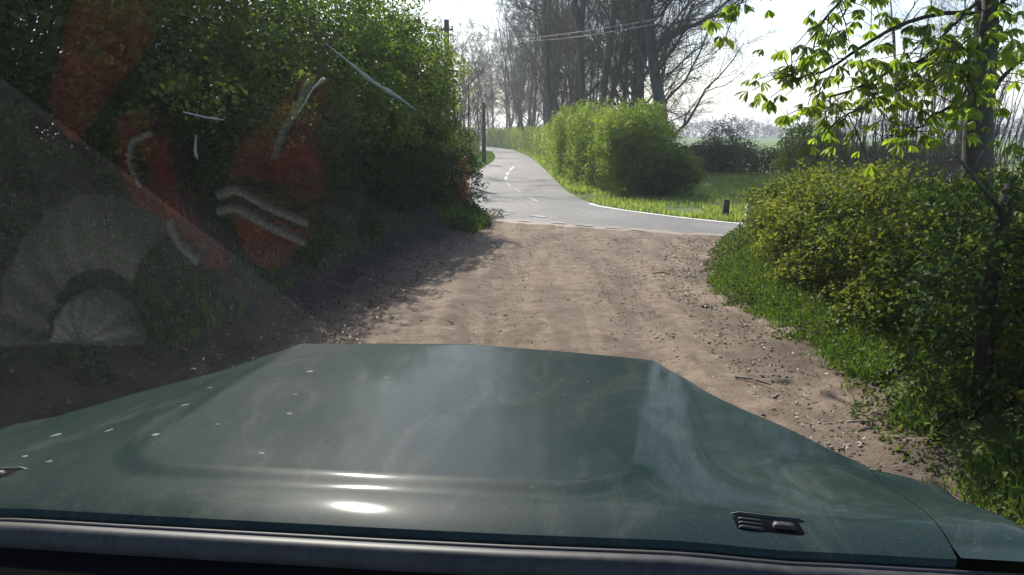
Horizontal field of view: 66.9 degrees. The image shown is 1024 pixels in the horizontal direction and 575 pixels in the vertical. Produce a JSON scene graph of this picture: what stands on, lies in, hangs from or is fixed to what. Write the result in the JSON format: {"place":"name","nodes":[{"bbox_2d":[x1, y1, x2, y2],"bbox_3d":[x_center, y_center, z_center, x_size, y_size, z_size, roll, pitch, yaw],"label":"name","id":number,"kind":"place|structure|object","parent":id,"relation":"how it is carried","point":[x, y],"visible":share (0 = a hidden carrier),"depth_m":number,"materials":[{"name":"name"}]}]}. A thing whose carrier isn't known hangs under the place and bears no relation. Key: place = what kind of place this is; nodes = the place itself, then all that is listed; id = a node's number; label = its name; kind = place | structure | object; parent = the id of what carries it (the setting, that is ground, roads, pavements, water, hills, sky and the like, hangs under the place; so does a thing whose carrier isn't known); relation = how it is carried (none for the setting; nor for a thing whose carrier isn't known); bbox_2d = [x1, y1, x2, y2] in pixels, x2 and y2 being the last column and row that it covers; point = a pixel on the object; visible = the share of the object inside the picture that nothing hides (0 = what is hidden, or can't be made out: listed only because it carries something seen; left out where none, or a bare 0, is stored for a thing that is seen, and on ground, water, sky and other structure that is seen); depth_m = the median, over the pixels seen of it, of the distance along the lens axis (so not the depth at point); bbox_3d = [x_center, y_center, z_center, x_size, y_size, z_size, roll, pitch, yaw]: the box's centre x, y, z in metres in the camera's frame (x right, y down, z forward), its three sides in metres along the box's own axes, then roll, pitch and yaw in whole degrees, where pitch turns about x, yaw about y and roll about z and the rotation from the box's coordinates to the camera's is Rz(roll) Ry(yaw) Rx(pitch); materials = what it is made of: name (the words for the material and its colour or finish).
{"place":"outdoors","nodes":[
{"label":"outdoors","id":0,"kind":"place"},
{"bbox_2d":[0,152,1023,525],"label":"dirt track","id":1,"kind":"structure","parent":0,"point":[542,304],"depth_m":7.04,"materials":[{"name":"soil"}]},
{"bbox_2d":[0,158,425,361],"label":"bank grass","id":2,"kind":"structure","parent":1,"relation":"on","point":[196,280],"depth_m":6.94,"materials":[{"name":"plant"}]},
{"bbox_2d":[0,153,496,413],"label":"leaf litter","id":3,"kind":"object","parent":1,"relation":"on","point":[195,338],"visible":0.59,"depth_m":7.11,"materials":[{"name":"plant"}]},
{"bbox_2d":[0,141,504,400],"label":"ivy","id":4,"kind":"object","parent":1,"relation":"on","point":[124,293],"visible":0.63,"depth_m":5.92,"materials":[{"name":"green plant"}]},
{"bbox_2d":[409,187,493,233],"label":"bank grass","id":5,"kind":"structure","parent":1,"relation":"on","point":[445,213],"depth_m":14.49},
{"bbox_2d":[448,154,475,204],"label":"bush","id":6,"kind":"object","parent":1,"relation":"on","point":[463,195],"visible":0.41,"depth_m":15.97,"materials":[{"name":"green plant"}]},
{"bbox_2d":[0,43,1023,574],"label":"car","id":7,"kind":"object","parent":1,"relation":"on","point":[386,459],"visible":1,"depth_m":1.15,"materials":[{"name":"green paint"}]},
{"bbox_2d":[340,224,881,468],"bbox_3d":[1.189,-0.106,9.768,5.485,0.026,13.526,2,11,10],"label":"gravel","id":8,"kind":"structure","parent":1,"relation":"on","point":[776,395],"depth_m":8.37,"materials":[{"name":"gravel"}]},
{"bbox_2d":[735,376,770,384],"bbox_3d":[1.772,0.679,5.681,0.277,0.014,0.048,10,15,40],"label":"stick","id":9,"kind":"object","parent":1,"relation":"on","point":[751,379],"visible":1,"depth_m":5.71,"materials":[{"name":"wood"}]},
{"bbox_2d":[637,237,1005,510],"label":"leaf litter","id":10,"kind":"object","parent":1,"relation":"on","point":[811,425],"visible":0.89,"depth_m":6.50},
{"bbox_2d":[699,221,1023,527],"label":"weeds","id":11,"kind":"object","parent":1,"relation":"on","point":[975,423],"visible":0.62,"depth_m":5.25,"materials":[{"name":"green plant"}]},
{"bbox_2d":[847,420,875,422],"bbox_3d":[2.187,0.839,4.854,0.172,0.022,0.041,2,11,8],"label":"stick","id":12,"kind":"object","parent":1,"relation":"on","point":[852,421],"visible":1,"depth_m":4.85,"materials":[{"name":"wood"}]},
{"bbox_2d":[703,222,1023,524],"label":"verge grass","id":13,"kind":"structure","parent":1,"relation":"on","point":[1017,448],"depth_m":5.90,"materials":[{"name":"plant"}]},
{"bbox_2d":[21,0,1023,134],"label":"sky","id":14,"kind":"structure","parent":0,"point":[789,17],"materials":[{"name":"white"}]},
{"bbox_2d":[23,135,1023,502],"bbox_3d":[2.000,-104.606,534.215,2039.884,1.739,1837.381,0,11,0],"label":"ground","id":15,"kind":"structure","parent":0,"point":[901,383],"depth_m":5.32,"materials":[{"name":"plant"}]},
{"bbox_2d":[0,0,106,162],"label":"hedgerow tree","id":16,"kind":"object","parent":15,"relation":"on","point":[24,45],"visible":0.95,"depth_m":4.90,"materials":[{"name":"green plant"}]},
{"bbox_2d":[0,0,157,192],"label":"bramble bush","id":17,"kind":"object","parent":15,"relation":"on","point":[8,139],"visible":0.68,"depth_m":5.88,"materials":[{"name":"green plant"}]},
{"bbox_2d":[0,0,247,167],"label":"hedgerow tree","id":18,"kind":"object","parent":15,"relation":"on","point":[125,11],"visible":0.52,"depth_m":6.45,"materials":[{"name":"green plant"}]},
{"bbox_2d":[26,0,289,187],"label":"bramble bush","id":19,"kind":"object","parent":15,"relation":"on","point":[174,144],"visible":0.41,"depth_m":7.60,"materials":[{"name":"green plant"}]},
{"bbox_2d":[5,0,338,161],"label":"hedgerow tree","id":20,"kind":"object","parent":15,"relation":"on","point":[241,40],"visible":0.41,"depth_m":8.38,"materials":[{"name":"green plant"}]},
{"bbox_2d":[182,46,357,189],"bbox_3d":[-3.213,-2.201,9.968,2.331,1.991,2.852,0,11,0],"label":"bramble bush","id":21,"kind":"object","parent":15,"relation":"on","point":[319,148],"visible":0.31,"depth_m":9.75,"materials":[{"name":"green plant"}]},
{"bbox_2d":[166,0,402,152],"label":"hedgerow tree","id":22,"kind":"object","parent":15,"relation":"on","point":[336,97],"visible":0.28,"depth_m":10.91,"materials":[{"name":"green plant"}]},
{"bbox_2d":[275,70,406,195],"bbox_3d":[-2.731,-2.349,11.702,2.205,2.003,2.744,0,11,0],"label":"bramble bush","id":23,"kind":"object","parent":15,"relation":"on","point":[356,155],"visible":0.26,"depth_m":11.50,"materials":[{"name":"green plant"}]},
{"bbox_2d":[262,0,442,151],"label":"hedgerow tree","id":24,"kind":"object","parent":15,"relation":"on","point":[402,92],"visible":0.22,"depth_m":13.09,"materials":[{"name":"green plant"}]},
{"bbox_2d":[318,0,476,155],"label":"hedgerow tree","id":25,"kind":"object","parent":15,"relation":"on","point":[442,100],"visible":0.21,"depth_m":15.06,"materials":[{"name":"green plant"}]},
{"bbox_2d":[397,108,467,206],"bbox_3d":[-1.626,-2.463,14.830,1.684,1.898,2.287,-3,12,-14],"label":"bramble bush","id":26,"kind":"object","parent":15,"relation":"on","point":[444,189],"visible":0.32,"depth_m":14.52,"materials":[{"name":"green plant"}]},
{"bbox_2d":[417,0,456,48],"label":"bare tree","id":27,"kind":"object","parent":15,"relation":"on","point":[450,18],"visible":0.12,"depth_m":84.49,"materials":[{"name":"plant"}]},
{"bbox_2d":[440,19,452,161],"bbox_3d":[-2.424,-6.834,29.229,0.500,6.266,0.238,0,11,0],"label":"telegraph pole","id":28,"kind":"object","parent":15,"relation":"on","point":[446,21],"visible":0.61,"depth_m":28.64,"materials":[{"name":"beige wood"}]},
{"bbox_2d":[449,0,719,39],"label":"overhead cable","id":29,"kind":"object","parent":28,"relation":"attached to","point":[588,30],"visible":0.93,"depth_m":26.25,"materials":[{"name":"grey plastic"}]},
{"bbox_2d":[454,0,732,41],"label":"overhead cable","id":30,"kind":"object","parent":28,"relation":"attached to","point":[594,34],"visible":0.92,"depth_m":26.16,"materials":[{"name":"grey plastic"}]},
{"bbox_2d":[427,25,471,119],"bbox_3d":[-5.177,-15.218,60.276,3.125,10.208,3.963,5,12,24],"label":"bare tree","id":31,"kind":"object","parent":15,"relation":"on","point":[454,56],"visible":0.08,"depth_m":59.73,"materials":[{"name":"plant"}]},
{"bbox_2d":[444,124,470,182],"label":"hedge","id":32,"kind":"object","parent":15,"relation":"on","point":[459,146],"visible":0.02,"depth_m":41.91,"materials":[{"name":"green plant"}]},
{"bbox_2d":[429,15,492,166],"bbox_3d":[-1.836,-6.130,25.857,2.299,5.783,2.156,2,11,9],"label":"sapling","id":33,"kind":"object","parent":15,"relation":"on","point":[466,75],"visible":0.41,"depth_m":25.64,"materials":[{"name":"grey plant"}]},
{"bbox_2d":[429,32,495,123],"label":"bare tree","id":34,"kind":"object","parent":15,"relation":"on","point":[473,83],"visible":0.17,"depth_m":81.55,"materials":[{"name":"plant"}]},
{"bbox_2d":[441,117,488,210],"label":"holly bush","id":35,"kind":"object","parent":15,"relation":"on","point":[460,151],"visible":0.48,"depth_m":17.07,"materials":[{"name":"green plant"}]},
{"bbox_2d":[449,8,487,127],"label":"bare tree","id":36,"kind":"object","parent":15,"relation":"on","point":[461,101],"visible":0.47,"depth_m":66.79,"materials":[{"name":"plant"}]},
{"bbox_2d":[458,122,479,158],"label":"hedge","id":37,"kind":"object","parent":15,"relation":"on","point":[475,139],"visible":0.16,"depth_m":58.19,"materials":[{"name":"green plant"}]},
{"bbox_2d":[456,49,488,127],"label":"bare tree","id":38,"kind":"object","parent":15,"relation":"on","point":[477,95],"visible":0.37,"depth_m":75.80,"materials":[{"name":"plant"}]},
{"bbox_2d":[456,64,493,175],"bbox_3d":[-1.860,-7.175,33.360,2.329,4.913,1.890,-6,13,-28],"label":"sapling","id":39,"kind":"object","parent":15,"relation":"on","point":[476,86],"visible":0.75,"depth_m":33.42,"materials":[{"name":"grey plant"}]},
{"bbox_2d":[449,9,502,144],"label":"beech tree","id":40,"kind":"object","parent":15,"relation":"on","point":[474,55],"visible":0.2,"depth_m":121.90,"materials":[{"name":"brown plant"}]},
{"bbox_2d":[453,24,501,124],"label":"bare tree","id":41,"kind":"object","parent":15,"relation":"on","point":[476,69],"visible":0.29,"depth_m":106.20,"materials":[{"name":"plant"}]},
{"bbox_2d":[462,151,495,204],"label":"lane grass","id":42,"kind":"structure","parent":15,"relation":"on","point":[490,156],"depth_m":53.70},
{"bbox_2d":[463,65,501,135],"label":"bare tree","id":43,"kind":"object","parent":15,"relation":"on","point":[485,104],"visible":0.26,"depth_m":114.30,"materials":[{"name":"plant"}]},
{"bbox_2d":[480,103,486,162],"bbox_3d":[-1.681,-8.996,46.131,0.420,3.938,0.258,0,11,0],"label":"telegraph pole","id":44,"kind":"object","parent":15,"relation":"on","point":[484,137],"visible":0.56,"depth_m":46.03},
{"bbox_2d":[465,43,502,149],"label":"bare tree","id":45,"kind":"object","parent":15,"relation":"on","point":[480,95],"visible":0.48,"depth_m":88.84,"materials":[{"name":"plant"}]},
{"bbox_2d":[470,35,502,144],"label":"beech tree","id":46,"kind":"object","parent":15,"relation":"on","point":[483,80],"visible":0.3,"depth_m":114.00,"materials":[{"name":"brown plant"}]},
{"bbox_2d":[476,31,504,142],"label":"beech tree","id":47,"kind":"object","parent":15,"relation":"on","point":[485,69],"visible":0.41,"depth_m":109.52,"materials":[{"name":"brown plant"}]},
{"bbox_2d":[473,16,507,127],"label":"beech tree","id":48,"kind":"object","parent":15,"relation":"on","point":[479,47],"visible":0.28,"depth_m":118.46,"materials":[{"name":"brown plant"}]},
{"bbox_2d":[481,31,518,125],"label":"beech tree","id":49,"kind":"object","parent":15,"relation":"on","point":[502,122],"visible":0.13,"depth_m":121.11,"materials":[{"name":"brown plant"}]},
{"bbox_2d":[465,5,537,127],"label":"beech tree","id":50,"kind":"object","parent":15,"relation":"on","point":[492,66],"visible":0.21,"depth_m":105.16,"materials":[{"name":"brown plant"}]},
{"bbox_2d":[484,19,525,147],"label":"beech tree","id":51,"kind":"object","parent":15,"relation":"on","point":[508,115],"visible":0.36,"depth_m":101.04,"materials":[{"name":"brown plant"}]},
{"bbox_2d":[477,118,552,163],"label":"hedge","id":52,"kind":"object","parent":15,"relation":"on","point":[535,140],"visible":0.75,"depth_m":78.07,"materials":[{"name":"green plant"}]},
{"bbox_2d":[494,42,537,121],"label":"beech tree","id":53,"kind":"object","parent":15,"relation":"on","point":[519,96],"visible":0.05,"depth_m":116.36,"materials":[{"name":"brown plant"}]},
{"bbox_2d":[493,4,540,141],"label":"beech tree","id":54,"kind":"object","parent":15,"relation":"on","point":[519,65],"visible":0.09,"depth_m":96.19,"materials":[{"name":"brown plant"}]},
{"bbox_2d":[492,1,543,128],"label":"beech tree","id":55,"kind":"object","parent":15,"relation":"on","point":[534,116],"visible":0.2,"depth_m":74.24,"materials":[{"name":"brown plant"}]},
{"bbox_2d":[495,33,542,127],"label":"beech tree","id":56,"kind":"object","parent":15,"relation":"on","point":[526,103],"visible":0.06,"depth_m":106.53,"materials":[{"name":"brown plant"}]},
{"bbox_2d":[474,0,564,148],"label":"beech tree","id":57,"kind":"object","parent":15,"relation":"on","point":[504,57],"visible":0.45,"depth_m":78.36,"materials":[{"name":"brown plant"}]},
{"bbox_2d":[473,0,573,148],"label":"beech tree","id":58,"kind":"object","parent":15,"relation":"on","point":[523,121],"visible":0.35,"depth_m":81.96,"materials":[{"name":"brown plant"}]},
{"bbox_2d":[486,5,560,148],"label":"beech tree","id":59,"kind":"object","parent":15,"relation":"on","point":[514,74],"visible":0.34,"depth_m":87.26,"materials":[{"name":"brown plant"}]},
{"bbox_2d":[487,4,560,142],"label":"beech tree","id":60,"kind":"object","parent":15,"relation":"on","point":[517,122],"visible":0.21,"depth_m":91.78,"materials":[{"name":"brown plant"}]},
{"bbox_2d":[501,0,575,115],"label":"beech tree","id":61,"kind":"object","parent":15,"relation":"on","point":[554,95],"visible":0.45,"depth_m":48.95,"materials":[{"name":"brown plant"}]},
{"bbox_2d":[483,0,595,131],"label":"beech tree","id":62,"kind":"object","parent":15,"relation":"on","point":[547,47],"visible":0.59,"depth_m":44.12,"materials":[{"name":"brown plant"}]},
{"bbox_2d":[481,0,600,121],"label":"beech tree","id":63,"kind":"object","parent":15,"relation":"on","point":[529,82],"visible":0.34,"depth_m":70.08,"materials":[{"name":"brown plant"}]},
{"bbox_2d":[491,0,600,125],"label":"beech tree","id":64,"kind":"object","parent":15,"relation":"on","point":[545,105],"visible":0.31,"depth_m":65.77,"materials":[{"name":"brown plant"}]},
{"bbox_2d":[505,1,586,117],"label":"beech tree","id":65,"kind":"object","parent":15,"relation":"on","point":[526,28],"visible":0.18,"depth_m":61.95,"materials":[{"name":"brown plant"}]},
{"bbox_2d":[517,0,588,113],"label":"beech tree","id":66,"kind":"object","parent":15,"relation":"on","point":[551,43],"visible":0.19,"depth_m":55.46,"materials":[{"name":"brown plant"}]},
{"bbox_2d":[510,0,600,111],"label":"beech tree","id":67,"kind":"object","parent":15,"relation":"on","point":[537,86],"visible":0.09,"depth_m":74.71,"materials":[{"name":"brown plant"}]},
{"bbox_2d":[541,51,573,121],"bbox_3d":[3.504,-11.964,51.532,3.483,7.347,2.826,7,13,32],"label":"sapling","id":68,"kind":"object","parent":15,"relation":"on","point":[560,103],"visible":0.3,"depth_m":51.30,"materials":[{"name":"grey plant"}]},
{"bbox_2d":[503,0,612,126],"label":"beech tree","id":69,"kind":"object","parent":15,"relation":"on","point":[555,7],"visible":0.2,"depth_m":55.24,"materials":[{"name":"brown plant"}]},
{"bbox_2d":[517,150,600,193],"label":"lane grass","id":70,"kind":"structure","parent":15,"relation":"on","point":[569,186],"depth_m":27.19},
{"bbox_2d":[538,0,604,105],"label":"beech tree","id":71,"kind":"object","parent":15,"relation":"on","point":[573,54],"visible":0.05,"depth_m":63.74,"materials":[{"name":"brown plant"}]},
{"bbox_2d":[560,21,598,111],"bbox_3d":[4.765,-14.237,56.072,3.242,10.106,3.545,8,14,35],"label":"sapling","id":72,"kind":"object","parent":15,"relation":"on","point":[574,76],"visible":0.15,"depth_m":55.37,"materials":[{"name":"grey plant"}]},
{"bbox_2d":[556,0,618,106],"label":"beech tree","id":73,"kind":"object","parent":15,"relation":"on","point":[592,57],"visible":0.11,"depth_m":59.68,"materials":[{"name":"brown plant"}]},
{"bbox_2d":[560,0,625,114],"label":"beech tree","id":74,"kind":"object","parent":15,"relation":"on","point":[608,56],"visible":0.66,"depth_m":36.11,"materials":[{"name":"brown plant"}]},
{"bbox_2d":[575,23,618,109],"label":"beech tree","id":75,"kind":"object","parent":15,"relation":"on","point":[594,81],"visible":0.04,"depth_m":91.48,"materials":[{"name":"brown plant"}]},
{"bbox_2d":[461,0,736,163],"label":"beech tree","id":76,"kind":"object","parent":15,"relation":"on","point":[575,99],"visible":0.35,"depth_m":41.03,"materials":[{"name":"brown plant"}]},
{"bbox_2d":[585,7,646,107],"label":"beech tree","id":77,"kind":"object","parent":15,"relation":"on","point":[598,67],"visible":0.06,"depth_m":80.91,"materials":[{"name":"brown plant"}]},
{"bbox_2d":[545,92,688,192],"bbox_3d":[3.122,-6.215,32.586,3.483,3.404,19.180,-1,11,-4],"label":"hedge","id":78,"kind":"object","parent":15,"relation":"on","point":[570,133],"visible":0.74,"depth_m":27.05,"materials":[{"name":"green plant"}]},
{"bbox_2d":[501,0,743,168],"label":"beech tree","id":79,"kind":"object","parent":15,"relation":"on","point":[577,16],"visible":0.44,"depth_m":37.53,"materials":[{"name":"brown plant"}]},
{"bbox_2d":[588,98,675,194],"bbox_3d":[3.625,-4.127,22.953,2.725,2.958,2.335,0,11,0],"label":"hawthorn bush","id":80,"kind":"object","parent":15,"relation":"on","point":[628,144],"visible":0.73,"depth_m":22.56,"materials":[{"name":"green plant"}]},
{"bbox_2d":[545,0,721,141],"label":"beech tree","id":81,"kind":"object","parent":15,"relation":"on","point":[635,93],"visible":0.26,"depth_m":40.99,"materials":[{"name":"brown plant"}]},
{"bbox_2d":[589,0,690,106],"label":"beech tree","id":82,"kind":"object","parent":15,"relation":"on","point":[625,73],"visible":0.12,"depth_m":39.72,"materials":[{"name":"brown plant"}]},
{"bbox_2d":[568,0,725,130],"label":"beech tree","id":83,"kind":"object","parent":15,"relation":"on","point":[640,67],"visible":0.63,"depth_m":33.42,"materials":[{"name":"brown plant"}]},
{"bbox_2d":[563,0,738,103],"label":"beech tree","id":84,"kind":"object","parent":15,"relation":"on","point":[662,48],"visible":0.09,"depth_m":45.88,"materials":[{"name":"brown plant"}]},
{"bbox_2d":[524,0,778,147],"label":"beech tree","id":85,"kind":"object","parent":15,"relation":"on","point":[653,69],"visible":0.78,"depth_m":32.45,"materials":[{"name":"brown plant"}]},
{"bbox_2d":[619,141,707,197],"bbox_3d":[4.414,-3.365,22.303,2.703,1.710,2.110,0,11,0],"label":"bramble bush","id":86,"kind":"object","parent":15,"relation":"on","point":[682,174],"visible":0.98,"depth_m":22.00,"materials":[{"name":"green plant"}]},
{"bbox_2d":[644,25,697,135],"bbox_3d":[9.067,-11.461,45.975,4.061,8.567,3.295,-11,15,-43],"label":"sapling","id":87,"kind":"object","parent":15,"relation":"on","point":[666,81],"visible":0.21,"depth_m":45.97,"materials":[{"name":"grey plant"}]},
{"bbox_2d":[688,113,761,174],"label":"dense bush","id":88,"kind":"object","parent":15,"relation":"on","point":[719,158],"visible":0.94,"depth_m":34.27,"materials":[{"name":"green plant"}]},
{"bbox_2d":[768,113,863,179],"bbox_3d":[8.280,-3.458,20.804,2.713,2.475,2.135,-4,12,-18],"label":"willow bush","id":89,"kind":"object","parent":15,"relation":"on","point":[785,167],"visible":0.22,"depth_m":20.53,"materials":[{"name":"green plant"}]},
{"bbox_2d":[670,140,996,175],"bbox_3d":[13.137,-6.021,35.577,15.766,2.120,4.475,3,12,14],"label":"field hedge","id":90,"kind":"object","parent":15,"relation":"on","point":[770,153],"visible":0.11,"depth_m":36.16,"materials":[{"name":"green plant"}]},
{"bbox_2d":[702,0,1023,254],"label":"horse chestnut tree","id":91,"kind":"object","parent":15,"relation":"on","point":[980,66],"visible":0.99,"depth_m":7.31,"materials":[{"name":"green plant"}]},
{"bbox_2d":[741,148,1023,404],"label":"hedge","id":92,"kind":"object","parent":15,"relation":"on","point":[857,212],"visible":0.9,"depth_m":6.85,"materials":[{"name":"green plant"}]},
{"bbox_2d":[781,50,1023,224],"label":"coppice thicket","id":93,"kind":"object","parent":15,"relation":"on","point":[933,161],"visible":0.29,"depth_m":14.66,"materials":[{"name":"plant"}]},
{"bbox_2d":[845,0,968,137],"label":"willow tree","id":94,"kind":"object","parent":15,"relation":"on","point":[891,13],"visible":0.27,"depth_m":59.47,"materials":[{"name":"plant"}]},
{"bbox_2d":[898,150,1023,439],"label":"elder tree","id":95,"kind":"object","parent":15,"relation":"on","point":[985,319],"visible":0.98,"depth_m":4.34,"materials":[{"name":"green plant"}]},
{"bbox_2d":[901,0,1023,143],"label":"willow tree","id":96,"kind":"object","parent":15,"relation":"on","point":[945,9],"visible":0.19,"depth_m":67.82,"materials":[{"name":"plant"}]},
{"bbox_2d":[1000,0,1023,160],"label":"willow tree","id":97,"kind":"object","parent":15,"relation":"on","point":[1021,142],"visible":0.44,"depth_m":53.89,"materials":[{"name":"plant"}]},
{"bbox_2d":[467,146,743,235],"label":"road","id":98,"kind":"structure","parent":0,"point":[527,176],"depth_m":19.17,"materials":[{"name":"asphalt"}]},
{"bbox_2d":[588,203,744,223],"bbox_3d":[6.181,-1.195,15.180,1.522,0.001,13.233,-11,16,-44],"label":"edge line marking","id":99,"kind":"object","parent":98,"relation":"on","point":[658,214],"visible":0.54,"depth_m":17.45,"materials":[{"name":"white paint"}]},
{"bbox_2d":[574,171,920,221],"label":"meadow grass","id":100,"kind":"structure","parent":0,"point":[735,212],"depth_m":21.24,"materials":[{"name":"plant"}]},
{"bbox_2d":[722,200,729,215],"bbox_3d":[4.665,-1.688,16.894,0.110,0.450,0.110,-4,12,-20],"label":"marker post","id":101,"kind":"object","parent":100,"relation":"on","point":[725,206],"visible":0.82,"depth_m":16.84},
{"bbox_2d":[672,137,1023,153],"bbox_3d":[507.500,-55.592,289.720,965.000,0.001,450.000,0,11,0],"label":"field","id":102,"kind":"structure","parent":0,"point":[767,141],"depth_m":187.66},
{"bbox_2d":[486,113,1023,138],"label":"treeline","id":103,"kind":"object","parent":102,"relation":"on","point":[755,134],"visible":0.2,"depth_m":320.99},
{"bbox_2d":[905,0,963,137],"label":"willow tree","id":104,"kind":"object","parent":102,"relation":"on","point":[941,22],"visible":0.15,"depth_m":82.28,"materials":[{"name":"plant"}]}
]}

